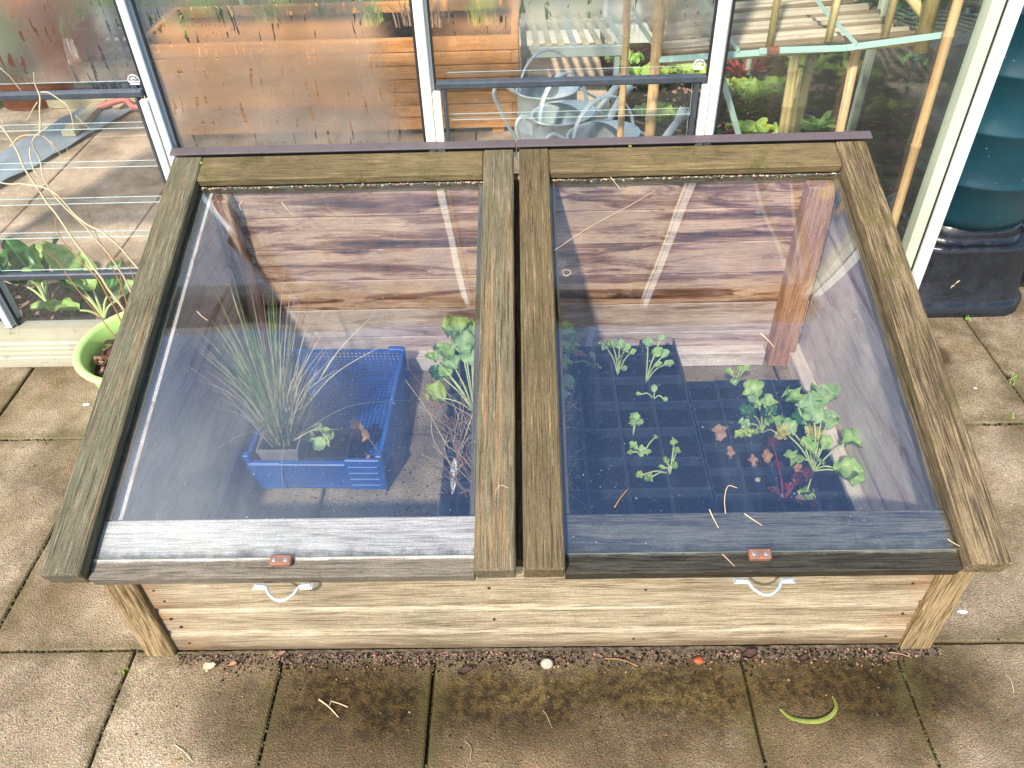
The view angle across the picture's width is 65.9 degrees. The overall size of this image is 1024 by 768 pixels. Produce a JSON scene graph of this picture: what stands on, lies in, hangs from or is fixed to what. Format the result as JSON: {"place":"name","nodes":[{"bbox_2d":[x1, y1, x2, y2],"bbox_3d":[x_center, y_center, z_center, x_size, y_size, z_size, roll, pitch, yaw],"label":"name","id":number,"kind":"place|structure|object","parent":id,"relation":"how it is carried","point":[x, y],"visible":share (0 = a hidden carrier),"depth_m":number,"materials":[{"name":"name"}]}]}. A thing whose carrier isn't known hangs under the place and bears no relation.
{"place":"outdoors","nodes":[
{"label":"outdoors","id":0,"kind":"place"},
{"bbox_2d":[0,282,129,320],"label":"soil bed","id":1,"kind":"object","parent":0,"point":[44,314],"visible":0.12,"depth_m":2.48,"materials":[{"name":"soil"}]},
{"bbox_2d":[0,249,8,271],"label":"chard plant","id":2,"kind":"object","parent":1,"relation":"on","point":[3,259],"visible":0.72,"depth_m":2.37,"materials":[{"name":"green plant"}]},
{"bbox_2d":[1,236,59,301],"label":"chard plant","id":3,"kind":"object","parent":1,"relation":"on","point":[21,255],"visible":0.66,"depth_m":2.40,"materials":[{"name":"green plant"}]},
{"bbox_2d":[30,241,132,318],"bbox_3d":[-1.274,-0.314,2.351,0.326,0.236,0.156,-9,41,-8],"label":"chard plant","id":4,"kind":"object","parent":1,"relation":"on","point":[64,256],"visible":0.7,"depth_m":2.35,"materials":[{"name":"green plant"}]},
{"bbox_2d":[77,288,100,297],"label":"beet seedling","id":5,"kind":"object","parent":1,"relation":"on","point":[88,292],"visible":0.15,"depth_m":2.47,"materials":[{"name":"purple plant"}]},
{"bbox_2d":[215,5,235,26],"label":"seedling","id":6,"kind":"object","parent":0,"point":[221,14],"visible":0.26,"depth_m":3.42,"materials":[{"name":"green plant"}]},
{"bbox_2d":[0,43,613,285],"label":"greenhouse path","id":7,"kind":"structure","parent":0,"point":[73,183],"depth_m":3.16,"materials":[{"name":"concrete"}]},
{"bbox_2d":[0,1,73,110],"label":"terracotta pot","id":8,"kind":"object","parent":7,"relation":"on","point":[19,105],"visible":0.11,"depth_m":3.68,"materials":[{"name":"ceramic"}]},
{"bbox_2d":[0,108,130,181],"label":"plastic sheet","id":9,"kind":"object","parent":7,"relation":"on","point":[50,133],"visible":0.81,"depth_m":3.40,"materials":[{"name":"plastic"}]},
{"bbox_2d":[61,99,106,136],"bbox_3d":[-1.930,-1.216,3.586,0.060,0.027,0.390,-1,41,1],"label":"timber batten","id":10,"kind":"object","parent":9,"relation":"on","point":[89,113],"visible":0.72,"depth_m":3.54,"materials":[{"name":"wood"}]},
{"bbox_2d":[46,95,144,108],"bbox_3d":[-1.864,-1.335,3.727,0.650,0.045,0.040,-1,41,1],"label":"timber batten","id":11,"kind":"object","parent":7,"relation":"on","point":[70,103],"visible":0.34,"depth_m":3.72,"materials":[{"name":"wood"}]},
{"bbox_2d":[87,66,141,88],"bbox_3d":[-1.799,-1.499,3.822,0.380,0.164,0.280,-1,41,1],"label":"plastic crate","id":12,"kind":"object","parent":7,"relation":"on","point":[121,84],"visible":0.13,"depth_m":3.72,"materials":[{"name":"plastic"}]},
{"bbox_2d":[82,9,162,65],"bbox_3d":[-1.804,-1.629,3.710,0.380,0.164,0.280,-1,41,1],"label":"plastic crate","id":13,"kind":"object","parent":12,"relation":"on","point":[127,50],"visible":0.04,"depth_m":3.66,"materials":[{"name":"plastic"}]},
{"bbox_2d":[95,98,137,109],"bbox_3d":[-1.731,-1.298,3.653,0.388,0.049,0.067,-1,41,1],"label":"garden hose","id":14,"kind":"object","parent":7,"relation":"on","point":[116,101],"visible":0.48,"depth_m":3.64,"materials":[{"name":"pink plastic"}]},
{"bbox_2d":[149,0,519,136],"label":"planter","id":15,"kind":"object","parent":7,"relation":"on","point":[458,60],"visible":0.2,"depth_m":3.26,"materials":[{"name":"orange wood"}]},
{"bbox_2d":[162,13,195,37],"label":"seedling","id":16,"kind":"object","parent":15,"relation":"on","point":[180,16],"visible":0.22,"depth_m":3.34,"materials":[{"name":"green plant"}]},
{"bbox_2d":[375,6,382,26],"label":"seedling","id":17,"kind":"object","parent":15,"relation":"on","point":[378,18],"visible":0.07,"depth_m":3.38,"materials":[{"name":"green plant"}]},
{"bbox_2d":[431,7,449,28],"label":"seedling","id":18,"kind":"object","parent":15,"relation":"on","point":[438,22],"visible":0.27,"depth_m":3.34,"materials":[{"name":"plant"}]},
{"bbox_2d":[492,49,629,159],"bbox_3d":[0.195,-1.080,3.058,0.538,0.418,0.203,-1,41,1],"label":"watering can","id":19,"kind":"object","parent":7,"relation":"on","point":[528,100],"visible":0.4,"depth_m":3.02,"materials":[{"name":"metal"}]},
{"bbox_2d":[519,17,622,106],"bbox_3d":[0.265,-1.579,3.734,0.460,0.284,0.735,-1,41,1],"label":"slatted bench","id":20,"kind":"object","parent":7,"relation":"on","point":[599,47],"visible":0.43,"depth_m":3.39,"materials":[{"name":"grey paint"}]},
{"bbox_2d":[514,72,633,139],"bbox_3d":[0.238,-0.928,2.877,0.538,0.423,0.208,-17,43,-16],"label":"watering can","id":21,"kind":"object","parent":7,"relation":"on","point":[567,113],"visible":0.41,"depth_m":2.83,"materials":[{"name":"metal"}]},
{"bbox_2d":[544,94,689,138],"bbox_3d":[0.366,-0.792,2.723,0.549,0.413,0.215,-7,41,-5],"label":"watering can","id":22,"kind":"object","parent":7,"relation":"on","point":[599,128],"visible":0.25,"depth_m":2.73,"materials":[{"name":"metal"}]},
{"bbox_2d":[385,0,411,27],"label":"seedling","id":23,"kind":"object","parent":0,"point":[404,14],"visible":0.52,"depth_m":3.34,"materials":[{"name":"plant"}]},
{"bbox_2d":[0,0,919,145],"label":"ground","id":24,"kind":"structure","parent":0,"point":[522,10],"depth_m":4.75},
{"bbox_2d":[0,0,1023,366],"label":"greenhouse","id":25,"kind":"object","parent":24,"relation":"on","point":[336,76],"visible":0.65,"depth_m":1.78,"materials":[{"name":"metal"}]},
{"bbox_2d":[0,74,170,280],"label":"louvre window","id":26,"kind":"structure","parent":25,"relation":"in","point":[143,104],"depth_m":1.88,"materials":[{"name":"white metal"}]},
{"bbox_2d":[432,59,710,157],"bbox_3d":[0.139,-0.514,1.937,0.627,0.534,0.044,-1,41,1],"label":"louvre window","id":27,"kind":"structure","parent":25,"relation":"in","point":[698,78],"depth_m":1.78,"materials":[{"name":"white metal"}]},
{"bbox_2d":[617,27,629,136],"bbox_3d":[0.280,-0.649,2.036,0.020,1.101,0.088,5,41,9],"label":"bamboo cane","id":28,"kind":"object","parent":24,"relation":"on","point":[624,71],"visible":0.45,"depth_m":1.95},
{"bbox_2d":[0,287,1023,767],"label":"paving","id":29,"kind":"structure","parent":0,"point":[490,705],"depth_m":1.49,"materials":[{"name":"concrete"}]},
{"bbox_2d":[72,311,123,387],"bbox_3d":[-0.938,-0.041,2.076,0.339,0.187,0.339,-1,41,1],"label":"plant bowl","id":30,"kind":"object","parent":29,"relation":"on","point":[91,353],"visible":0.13,"depth_m":2.03,"materials":[{"name":"plastic"}]},
{"bbox_2d":[0,68,137,337],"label":"dried stems","id":31,"kind":"object","parent":30,"relation":"on","point":[74,215],"visible":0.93,"depth_m":1.84,"materials":[{"name":"plant"}]},
{"bbox_2d":[202,662,215,671],"bbox_3d":[-0.583,0.545,1.520,0.026,0.016,0.015,-1,41,1],"label":"leaf scrap","id":32,"kind":"object","parent":29,"relation":"on","point":[207,667],"visible":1,"depth_m":1.52,"materials":[{"name":"plant"}]},
{"bbox_2d":[225,661,236,667],"bbox_3d":[-0.541,0.542,1.522,0.023,0.012,0.013,-1,41,1],"label":"leaf scrap","id":33,"kind":"object","parent":29,"relation":"on","point":[232,664],"visible":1,"depth_m":1.52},
{"bbox_2d":[242,346,409,489],"bbox_3d":[-0.447,0.076,1.976,0.330,0.116,0.416,-1,41,1],"label":"blue crate","id":34,"kind":"object","parent":29,"relation":"on","point":[367,473],"visible":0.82,"depth_m":2.02,"materials":[{"name":"plastic"}]},
{"bbox_2d":[256,421,306,474],"bbox_3d":[-0.539,0.161,1.884,0.096,0.105,0.096,-1,41,1],"label":"plant pot","id":35,"kind":"object","parent":34,"relation":"in","point":[296,449],"visible":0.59,"depth_m":1.84,"materials":[{"name":"beige plastic"}]},
{"bbox_2d":[187,271,405,467],"bbox_3d":[-0.434,-0.046,1.778,0.452,0.371,0.624,-1,41,1],"label":"grass clump","id":36,"kind":"object","parent":35,"relation":"on","point":[274,421],"visible":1,"depth_m":1.75,"materials":[{"name":"plant"}]},
{"bbox_2d":[282,394,315,445],"bbox_3d":[-0.538,0.094,1.965,0.096,0.100,0.096,-1,41,1],"label":"plant pot","id":37,"kind":"object","parent":34,"relation":"in","point":[310,419],"visible":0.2,"depth_m":1.95,"materials":[{"name":"beige plastic"}]},
{"bbox_2d":[304,428,353,474],"bbox_3d":[-0.432,0.169,1.893,0.100,0.075,0.100,-1,41,1],"label":"plant pot","id":38,"kind":"object","parent":34,"relation":"in","point":[339,449],"visible":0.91,"depth_m":1.87,"materials":[{"name":"black plastic"}]},
{"bbox_2d":[303,422,333,450],"bbox_3d":[-0.461,0.123,1.881,0.073,0.036,0.064,29,50,31],"label":"primrose","id":39,"kind":"object","parent":38,"relation":"on","point":[319,443],"visible":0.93,"depth_m":1.88,"materials":[{"name":"green plant"}]},
{"bbox_2d":[341,418,369,456],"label":"dead leaf","id":40,"kind":"object","parent":34,"relation":"in","point":[360,439],"visible":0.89,"depth_m":1.93,"materials":[{"name":"plant"}]},
{"bbox_2d":[318,699,347,717],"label":"twig","id":41,"kind":"object","parent":29,"relation":"on","point":[320,700],"visible":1,"depth_m":1.46,"materials":[{"name":"wood"}]},
{"bbox_2d":[248,375,449,516],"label":"floor crumbs","id":42,"kind":"object","parent":29,"relation":"on","point":[392,459],"visible":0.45,"depth_m":1.90,"materials":[{"name":"soil"}]},
{"bbox_2d":[438,349,472,515],"bbox_3d":[-0.046,0.117,1.948,0.224,0.072,0.589,-1,41,1],"label":"seed tray","id":43,"kind":"object","parent":29,"relation":"on","point":[454,504],"visible":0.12,"depth_m":1.85,"materials":[{"name":"black plastic"}]},
{"bbox_2d":[405,363,472,496],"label":"dry stems","id":44,"kind":"object","parent":43,"relation":"on","point":[457,451],"visible":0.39,"depth_m":1.80,"materials":[{"name":"plant"}]},
{"bbox_2d":[405,379,444,442],"bbox_3d":[-0.212,0.064,1.937,0.008,0.022,0.241,-20,44,-20],"label":"straw","id":45,"kind":"object","parent":44,"relation":"on","point":[423,405],"visible":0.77,"depth_m":1.95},
{"bbox_2d":[425,314,474,411],"bbox_3d":[-0.147,-0.058,1.985,0.147,0.180,0.198,-1,41,1],"label":"lettuce","id":46,"kind":"object","parent":43,"relation":"on","point":[462,342],"visible":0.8,"depth_m":1.97,"materials":[{"name":"green plant"}]},
{"bbox_2d":[450,459,456,493],"bbox_3d":[-0.132,0.208,1.788,0.016,0.032,0.084,-1,41,1],"label":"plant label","id":47,"kind":"object","parent":43,"relation":"on","point":[452,479],"visible":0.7,"depth_m":1.79,"materials":[{"name":"plastic"}]},
{"bbox_2d":[457,666,471,674],"bbox_3d":[-0.090,0.545,1.498,0.029,0.016,0.016,-1,41,1],"label":"leaf scrap","id":48,"kind":"object","parent":29,"relation":"on","point":[464,671],"visible":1,"depth_m":1.50,"materials":[{"name":"brown plant"}]},
{"bbox_2d":[2,405,1017,766],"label":"loose grit","id":49,"kind":"object","parent":29,"relation":"on","point":[522,691],"visible":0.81,"depth_m":1.45,"materials":[{"name":"gravel"}]},
{"bbox_2d":[0,370,1023,767],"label":"joint moss","id":50,"kind":"object","parent":29,"relation":"on","point":[432,668],"visible":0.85,"depth_m":1.57,"materials":[{"name":"plant"}]},
{"bbox_2d":[39,131,1013,655],"bbox_3d":[0.018,-0.010,1.676,1.644,0.618,1.034,-1,41,1],"label":"cold frame","id":51,"kind":"object","parent":29,"relation":"on","point":[171,559],"visible":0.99,"depth_m":1.62,"materials":[{"name":"brown wood"}]},
{"bbox_2d":[200,181,482,189],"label":"leaf crumbs","id":52,"kind":"object","parent":51,"relation":"on","point":[338,185],"visible":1,"depth_m":1.83,"materials":[{"name":"brown plant"}]},
{"bbox_2d":[554,189,656,250],"bbox_3d":[0.208,-0.366,1.753,0.297,0.054,0.007,-26,46,-25],"label":"straw","id":53,"kind":"object","parent":51,"relation":"on","point":[601,220],"visible":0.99,"depth_m":1.75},
{"bbox_2d":[550,173,836,182],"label":"leaf crumbs","id":54,"kind":"object","parent":51,"relation":"on","point":[586,179],"visible":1,"depth_m":1.81,"materials":[{"name":"brown plant"}]},
{"bbox_2d":[541,658,552,668],"bbox_3d":[0.067,0.533,1.508,0.025,0.017,0.018,-1,41,1],"label":"snail shell","id":55,"kind":"object","parent":29,"relation":"on","point":[546,663],"visible":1,"depth_m":1.50},
{"bbox_2d":[180,644,938,662],"bbox_3d":[0.079,0.523,1.532,1.470,0.004,0.026,-1,41,1],"label":"soil strip","id":56,"kind":"object","parent":29,"relation":"on","point":[560,649],"visible":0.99,"depth_m":1.53,"materials":[{"name":"soil"}]},
{"bbox_2d":[175,647,945,684],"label":"soil crumbs","id":57,"kind":"object","parent":29,"relation":"on","point":[478,657],"visible":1,"depth_m":1.52,"materials":[{"name":"brown soil"}]},
{"bbox_2d":[562,339,716,514],"bbox_3d":[0.262,0.103,1.953,0.359,0.070,0.669,-1,41,1],"label":"seed tray","id":58,"kind":"object","parent":29,"relation":"on","point":[609,404],"visible":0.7,"depth_m":1.89,"materials":[{"name":"black plastic"}]},
{"bbox_2d":[561,320,580,398],"bbox_3d":[0.137,-0.050,2.000,0.084,0.134,0.208,-1,41,1],"label":"lettuce","id":59,"kind":"object","parent":58,"relation":"on","point":[569,347],"visible":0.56,"depth_m":2.00,"materials":[{"name":"green plant"}]},
{"bbox_2d":[564,385,592,514],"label":"dry stems","id":60,"kind":"object","parent":58,"relation":"on","point":[569,427],"visible":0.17,"depth_m":1.79,"materials":[{"name":"plant"}]},
{"bbox_2d":[573,349,588,356],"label":"dead leaf","id":61,"kind":"object","parent":58,"relation":"on","point":[579,353],"visible":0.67,"depth_m":2.07,"materials":[{"name":"plant"}]},
{"bbox_2d":[570,351,601,368],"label":"seedling","id":62,"kind":"object","parent":58,"relation":"on","point":[592,354],"visible":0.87,"depth_m":2.07,"materials":[{"name":"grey plant"}]},
{"bbox_2d":[586,327,594,346],"bbox_3d":[0.210,-0.125,2.110,0.022,0.077,0.018,-1,41,1],"label":"plant label","id":63,"kind":"object","parent":58,"relation":"on","point":[590,336],"visible":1,"depth_m":2.11,"materials":[{"name":"plastic"}]},
{"bbox_2d":[598,338,636,375],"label":"seedling","id":64,"kind":"object","parent":58,"relation":"on","point":[619,343],"visible":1,"depth_m":2.00,"materials":[{"name":"green plant"}]},
{"bbox_2d":[628,412,643,435],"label":"seedling","id":65,"kind":"object","parent":58,"relation":"on","point":[636,418],"visible":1,"depth_m":1.86,"materials":[{"name":"green plant"}]},
{"bbox_2d":[627,434,657,456],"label":"seedling","id":66,"kind":"object","parent":58,"relation":"on","point":[640,449],"visible":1,"depth_m":1.82,"materials":[{"name":"green plant"}]},
{"bbox_2d":[636,384,667,400],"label":"seedling","id":67,"kind":"object","parent":58,"relation":"on","point":[654,387],"visible":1,"depth_m":1.97,"materials":[{"name":"green plant"}]},
{"bbox_2d":[642,334,673,382],"bbox_3d":[0.368,-0.057,2.007,0.059,0.116,0.082,-14,42,-13],"label":"seedling","id":68,"kind":"object","parent":58,"relation":"on","point":[657,351],"visible":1,"depth_m":1.99,"materials":[{"name":"green plant"}]},
{"bbox_2d":[636,437,680,481],"bbox_3d":[0.342,0.178,1.786,0.128,0.052,0.052,-31,48,-29],"label":"seedling","id":69,"kind":"object","parent":58,"relation":"on","point":[673,464],"visible":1,"depth_m":1.78,"materials":[{"name":"green plant"}]},
{"bbox_2d":[693,656,703,664],"bbox_3d":[0.356,0.527,1.506,0.020,0.012,0.015,-1,41,1],"label":"pebble","id":70,"kind":"object","parent":29,"relation":"on","point":[698,660],"visible":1,"depth_m":1.50,"materials":[{"name":"stone"}]},
{"bbox_2d":[741,649,757,658],"bbox_3d":[0.453,0.516,1.506,0.033,0.016,0.018,-1,41,1],"label":"leaf scrap","id":71,"kind":"object","parent":29,"relation":"on","point":[749,653],"visible":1,"depth_m":1.51,"materials":[{"name":"brown plant"}]},
{"bbox_2d":[686,379,852,512],"bbox_3d":[0.592,0.162,1.876,0.287,0.062,0.459,-1,41,1],"label":"seed tray","id":72,"kind":"object","parent":29,"relation":"on","point":[713,404],"visible":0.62,"depth_m":1.85,"materials":[{"name":"black plastic"}]},
{"bbox_2d":[711,424,728,441],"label":"withered leaf","id":73,"kind":"object","parent":72,"relation":"on","point":[720,433],"visible":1,"depth_m":1.84,"materials":[{"name":"plant"}]},
{"bbox_2d":[726,446,734,458],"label":"withered leaf","id":74,"kind":"object","parent":72,"relation":"on","point":[730,452],"visible":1,"depth_m":1.80,"materials":[{"name":"plant"}]},
{"bbox_2d":[723,365,750,385],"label":"seedling","id":75,"kind":"object","parent":72,"relation":"on","point":[735,379],"visible":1,"depth_m":2.01,"materials":[{"name":"green plant"}]},
{"bbox_2d":[747,454,757,466],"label":"withered leaf","id":76,"kind":"object","parent":72,"relation":"on","point":[752,459],"visible":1,"depth_m":1.78,"materials":[{"name":"plant"}]},
{"bbox_2d":[734,378,786,439],"bbox_3d":[0.586,0.068,1.860,0.118,0.122,0.136,6,42,9],"label":"radish plant","id":77,"kind":"object","parent":72,"relation":"on","point":[754,390],"visible":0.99,"depth_m":1.85,"materials":[{"name":"green plant"}]},
{"bbox_2d":[761,449,772,463],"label":"withered leaf","id":78,"kind":"object","parent":72,"relation":"on","point":[767,455],"visible":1,"depth_m":1.77,"materials":[{"name":"plant"}]},
{"bbox_2d":[765,437,819,507],"bbox_3d":[0.614,0.193,1.745,0.106,0.082,0.155,-1,41,1],"label":"beetroot plant","id":79,"kind":"object","parent":72,"relation":"on","point":[802,475],"visible":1,"depth_m":1.74,"materials":[{"name":"purple plant"}]},
{"bbox_2d":[793,463,801,472],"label":"withered leaf","id":80,"kind":"object","parent":72,"relation":"on","point":[797,467],"visible":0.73,"depth_m":1.76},
{"bbox_2d":[795,494,805,503],"bbox_3d":[0.630,0.252,1.727,0.023,0.020,0.022,18,45,22],"label":"pebble","id":81,"kind":"object","parent":72,"relation":"on","point":[801,497],"visible":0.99,"depth_m":1.72,"materials":[{"name":"stone"}]},
{"bbox_2d":[776,382,863,500],"bbox_3d":[0.699,0.119,1.774,0.188,0.158,0.249,-1,41,1],"label":"turnip plant","id":82,"kind":"object","parent":72,"relation":"on","point":[813,402],"visible":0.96,"depth_m":1.78,"materials":[{"name":"green plant"}]},
{"bbox_2d":[631,0,963,227],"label":"bamboo stand","id":83,"kind":"object","parent":29,"relation":"on","point":[767,28],"visible":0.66,"depth_m":1.93,"materials":[{"name":"wood"}]},
{"bbox_2d":[799,654,808,661],"bbox_3d":[0.554,0.521,1.499,0.020,0.013,0.012,-1,41,1],"label":"leaf scrap","id":84,"kind":"object","parent":29,"relation":"on","point":[803,658],"visible":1,"depth_m":1.50,"materials":[{"name":"brown plant"}]},
{"bbox_2d":[780,696,837,723],"bbox_3d":[0.541,0.592,1.422,0.107,0.008,0.043,-9,41,-8],"label":"fallen leaf","id":85,"kind":"object","parent":29,"relation":"on","point":[823,719],"visible":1,"depth_m":1.41,"materials":[{"name":"plant"}]},
{"bbox_2d":[1008,372,1023,385],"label":"grass tuft","id":86,"kind":"object","parent":29,"relation":"on","point":[1015,381],"visible":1,"depth_m":2.06,"materials":[{"name":"plant"}]},
{"bbox_2d":[91,282,1023,767],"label":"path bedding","id":87,"kind":"object","parent":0,"point":[471,648],"depth_m":1.47,"materials":[{"name":"soil"}]},
{"bbox_2d":[602,43,827,303],"bbox_3d":[0.778,-0.995,3.253,0.640,0.065,2.470,-1,41,1],"label":"soil bed","id":88,"kind":"object","parent":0,"point":[669,95],"visible":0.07,"depth_m":3.59,"materials":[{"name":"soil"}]},
{"bbox_2d":[604,48,644,67],"bbox_3d":[0.553,-1.584,3.850,0.169,0.085,0.180,27,49,29],"label":"lettuce","id":89,"kind":"object","parent":88,"relation":"on","point":[635,58],"visible":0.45,"depth_m":3.83,"materials":[{"name":"green plant"}]},
{"bbox_2d":[628,62,670,87],"bbox_3d":[0.607,-1.409,3.636,0.219,0.101,0.208,-29,48,-28],"label":"lettuce","id":90,"kind":"object","parent":88,"relation":"on","point":[644,70],"visible":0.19,"depth_m":3.66,"materials":[{"name":"green plant"}]},
{"bbox_2d":[632,101,685,122],"bbox_3d":[0.618,-1.147,3.320,0.213,0.111,0.201,26,48,29],"label":"lettuce","id":91,"kind":"object","parent":88,"relation":"on","point":[641,110],"visible":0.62,"depth_m":3.30,"materials":[{"name":"green plant"}]},
{"bbox_2d":[657,129,686,135],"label":"lettuce","id":92,"kind":"object","parent":88,"relation":"on","point":[661,133],"visible":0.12,"depth_m":3.19,"materials":[{"name":"green plant"}]},
{"bbox_2d":[660,62,706,73],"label":"lettuce","id":93,"kind":"object","parent":88,"relation":"on","point":[687,68],"visible":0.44,"depth_m":3.67,"materials":[{"name":"green plant"}]},
{"bbox_2d":[670,97,698,114],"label":"lettuce","id":94,"kind":"object","parent":88,"relation":"on","point":[686,102],"visible":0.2,"depth_m":3.40,"materials":[{"name":"purple plant"}]},
{"bbox_2d":[716,125,742,134],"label":"lettuce","id":95,"kind":"object","parent":88,"relation":"on","point":[722,131],"visible":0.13,"depth_m":3.17,"materials":[{"name":"purple plant"}]},
{"bbox_2d":[726,58,768,76],"bbox_3d":[1.092,-1.500,3.680,0.174,0.130,0.211,-30,48,-28],"label":"chicory","id":96,"kind":"object","parent":88,"relation":"on","point":[738,70],"visible":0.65,"depth_m":3.69,"materials":[{"name":"red plant"}]},
{"bbox_2d":[725,117,775,133],"bbox_3d":[0.970,-1.026,3.192,0.169,0.068,0.168,-20,44,-19],"label":"lettuce","id":97,"kind":"object","parent":88,"relation":"on","point":[748,127],"visible":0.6,"depth_m":3.21,"materials":[{"name":"green plant"}]},
{"bbox_2d":[726,76,779,103],"bbox_3d":[1.053,-1.294,3.466,0.277,0.117,0.195,-11,42,-10],"label":"lettuce","id":98,"kind":"object","parent":88,"relation":"on","point":[750,89],"visible":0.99,"depth_m":3.45,"materials":[{"name":"green plant"}]},
{"bbox_2d":[755,122,778,132],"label":"lettuce","id":99,"kind":"object","parent":88,"relation":"on","point":[759,126],"visible":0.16,"depth_m":3.19,"materials":[{"name":"green plant"}]},
{"bbox_2d":[778,55,802,132],"bbox_3d":[1.079,-1.093,3.050,0.070,0.359,0.050,-13,42,-12],"label":"cane bundle","id":100,"kind":"object","parent":88,"relation":"on","point":[790,99],"visible":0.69,"depth_m":3.03,"materials":[{"name":"brown wood"}]},
{"bbox_2d":[712,0,1023,283],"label":"soil border","id":101,"kind":"object","parent":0,"point":[908,72],"visible":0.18,"depth_m":3.62,"materials":[{"name":"soil"}]},
{"bbox_2d":[797,110,838,129],"bbox_3d":[1.272,-1.083,3.269,0.200,0.050,0.144,-20,44,-20],"label":"lettuce","id":102,"kind":"object","parent":101,"relation":"on","point":[825,120],"visible":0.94,"depth_m":3.28,"materials":[{"name":"green plant"}]},
{"bbox_2d":[756,28,923,188],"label":"soil litter","id":103,"kind":"object","parent":101,"relation":"on","point":[891,141],"visible":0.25,"depth_m":3.49,"materials":[{"name":"brown plant"}]},
{"bbox_2d":[854,0,939,65],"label":"evergreen shrub","id":104,"kind":"object","parent":101,"relation":"on","point":[909,55],"visible":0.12,"depth_m":3.56,"materials":[{"name":"green plant"}]},
{"bbox_2d":[886,192,1023,317],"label":"water butt stand","id":105,"kind":"object","parent":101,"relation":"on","point":[986,268],"visible":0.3,"depth_m":2.24,"materials":[{"name":"black plastic"}]},
{"bbox_2d":[898,0,1023,230],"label":"water butt","id":106,"kind":"object","parent":105,"relation":"on","point":[988,195],"visible":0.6,"depth_m":2.02,"materials":[{"name":"teal plastic"}]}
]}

